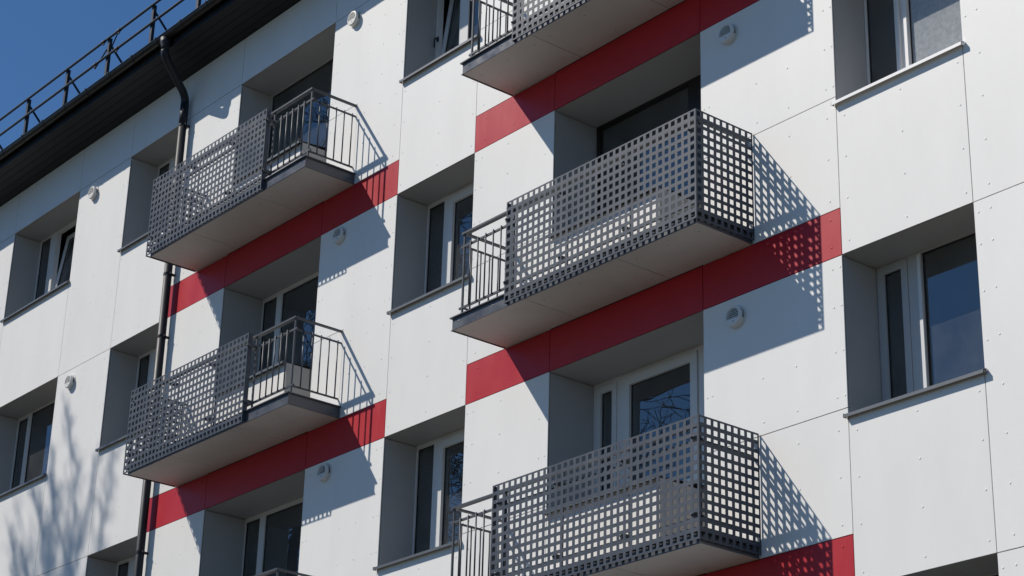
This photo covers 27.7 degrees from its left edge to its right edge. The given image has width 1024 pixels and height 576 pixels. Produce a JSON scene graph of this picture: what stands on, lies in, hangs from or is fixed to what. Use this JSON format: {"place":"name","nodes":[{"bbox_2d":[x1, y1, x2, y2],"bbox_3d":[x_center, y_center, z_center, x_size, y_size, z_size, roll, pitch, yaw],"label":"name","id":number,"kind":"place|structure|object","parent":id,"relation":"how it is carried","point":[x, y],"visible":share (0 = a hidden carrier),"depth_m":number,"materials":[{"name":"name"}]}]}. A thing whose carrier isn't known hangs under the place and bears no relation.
{"place":"outdoors","nodes":[
{"label":"outdoors","id":0,"kind":"place"},
{"bbox_2d":[0,0,206,150],"label":"sky","id":1,"kind":"structure","parent":0,"point":[40,39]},
{"bbox_3d":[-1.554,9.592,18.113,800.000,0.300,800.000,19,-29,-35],"label":"ground","id":2,"kind":"structure","parent":0,"visible":0},
{"bbox_2d":[0,0,1023,575],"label":"apartment building","id":3,"kind":"structure","parent":2,"relation":"on","point":[494,334],"depth_m":20.19,"materials":[{"name":"grey"}]},
{"bbox_2d":[9,400,54,489],"bbox_3d":[-6.458,2.246,28.872,0.075,1.386,1.975,19,-29,-35],"label":"window","id":4,"kind":"structure","parent":3,"relation":"in","point":[34,429],"depth_m":29.27,"materials":[{"name":"white plastic"}]},
{"bbox_2d":[33,219,76,300],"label":"window","id":5,"kind":"structure","parent":3,"relation":"in","point":[46,280],"depth_m":30.47,"materials":[{"name":"white plastic"}]},
{"bbox_2d":[64,374,74,389],"bbox_3d":[-5.924,1.254,27.775,0.062,0.218,0.218,19,-29,-35],"label":"wall vent","id":6,"kind":"object","parent":3,"relation":"attached to","point":[69,383],"depth_m":27.73,"materials":[{"name":"white plastic"}]},
{"bbox_2d":[88,186,98,200],"bbox_3d":[-5.826,-1.321,28.844,0.062,0.218,0.218,19,-29,-35],"label":"wall vent","id":7,"kind":"object","parent":3,"relation":"attached to","point":[93,193],"depth_m":28.80,"materials":[{"name":"white plastic"}]},
{"bbox_2d":[0,0,200,148],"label":"roof railing","id":8,"kind":"object","parent":3,"relation":"on","point":[107,57],"visible":0.79,"depth_m":29.14,"materials":[{"name":"black metal"}]},
{"bbox_2d":[116,556,134,575],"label":"window","id":9,"kind":"structure","parent":3,"relation":"in","point":[125,567],"depth_m":26.12,"materials":[{"name":"white plastic"}]},
{"bbox_2d":[132,348,155,429],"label":"window","id":10,"kind":"structure","parent":3,"relation":"in","point":[146,361],"depth_m":27.18,"materials":[{"name":"white plastic"}]},
{"bbox_2d":[133,36,189,575],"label":"drainpipe","id":11,"kind":"object","parent":3,"relation":"attached to","point":[168,275],"visible":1,"depth_m":26.04,"materials":[{"name":"black metal"}]},
{"bbox_2d":[153,155,175,225],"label":"window","id":12,"kind":"structure","parent":3,"relation":"in","point":[166,166],"depth_m":28.32,"materials":[{"name":"black glass"}]},
{"bbox_2d":[241,497,302,575],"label":"window","id":13,"kind":"structure","parent":3,"relation":"in","point":[272,537],"depth_m":23.84,"materials":[{"name":"white plastic"}]},
{"bbox_2d":[257,271,318,371],"bbox_3d":[-2.583,0.581,24.729,0.075,1.386,1.462,19,-29,-35],"label":"window","id":14,"kind":"structure","parent":3,"relation":"in","point":[299,299],"depth_m":24.89,"materials":[{"name":"white plastic"}]},
{"bbox_2d":[267,56,333,158],"bbox_3d":[-2.598,-2.022,25.765,0.075,1.386,1.462,19,-29,-35],"label":"window","id":15,"kind":"structure","parent":3,"relation":"in","point":[320,78],"depth_m":25.85,"materials":[{"name":"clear glass"}]},
{"bbox_2d":[317,463,331,482],"bbox_3d":[-2.019,1.973,22.230,0.062,0.218,0.218,19,-29,-35],"label":"wall vent","id":16,"kind":"object","parent":3,"relation":"attached to","point":[324,471],"depth_m":22.19,"materials":[{"name":"white plastic"}]},
{"bbox_2d":[332,226,346,244],"bbox_3d":[-1.949,-0.594,23.334,0.062,0.218,0.218,19,-29,-35],"label":"wall vent","id":17,"kind":"object","parent":3,"relation":"attached to","point":[339,236],"depth_m":23.30,"materials":[{"name":"white plastic"}]},
{"bbox_2d":[347,11,360,27],"bbox_3d":[-1.863,-3.168,24.420,0.062,0.218,0.218,19,-29,-35],"label":"wall vent","id":18,"kind":"object","parent":3,"relation":"attached to","point":[354,19],"depth_m":24.38,"materials":[{"name":"white plastic"}]},
{"bbox_2d":[412,428,464,554],"bbox_3d":[-0.567,2.114,21.058,0.095,1.386,1.354,19,-29,-35],"label":"window","id":19,"kind":"structure","parent":3,"relation":"in","point":[439,461],"depth_m":21.30,"materials":[{"name":"white plastic"}]},
{"bbox_2d":[424,182,473,293],"bbox_3d":[-0.494,-0.459,22.160,0.095,1.386,1.354,19,-29,-35],"label":"window","id":20,"kind":"structure","parent":3,"relation":"in","point":[450,216],"depth_m":22.43,"materials":[{"name":"glass"}]},
{"bbox_2d":[434,0,478,58],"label":"window","id":21,"kind":"structure","parent":3,"relation":"in","point":[458,28],"depth_m":23.67,"materials":[{"name":"white plastic"}]},
{"bbox_2d":[596,76,696,210],"bbox_3d":[1.334,-1.191,20.331,0.075,1.386,1.449,19,-29,-35],"label":"window","id":22,"kind":"structure","parent":3,"relation":"in","point":[681,99],"depth_m":20.46,"materials":[{"name":"black glass"}]},
{"bbox_2d":[593,345,702,492],"bbox_3d":[1.263,1.375,19.213,0.093,1.386,1.479,19,-29,-35],"label":"window","id":23,"kind":"structure","parent":3,"relation":"in","point":[667,391],"depth_m":19.30,"materials":[{"name":"white plastic"}]},
{"bbox_2d":[718,23,737,45],"bbox_3d":[1.960,-2.318,18.923,0.062,0.218,0.218,19,-29,-35],"label":"wall vent","id":24,"kind":"object","parent":3,"relation":"attached to","point":[727,34],"depth_m":18.89,"materials":[{"name":"white plastic"}]},
{"bbox_2d":[725,305,745,329],"bbox_3d":[1.909,0.245,17.796,0.062,0.218,0.218,19,-29,-35],"label":"wall vent","id":25,"kind":"object","parent":3,"relation":"attached to","point":[735,317],"depth_m":17.76,"materials":[{"name":"white plastic"}]},
{"bbox_2d":[864,0,962,84],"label":"window","id":26,"kind":"structure","parent":3,"relation":"in","point":[899,34],"depth_m":17.77,"materials":[{"name":"grey glass"}]},
{"bbox_2d":[876,231,984,401],"bbox_3d":[3.468,0.288,16.529,0.091,1.386,1.358,19,-29,-35],"label":"window","id":27,"kind":"structure","parent":3,"relation":"in","point":[929,307],"depth_m":16.68,"materials":[{"name":"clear glass"}]}
]}

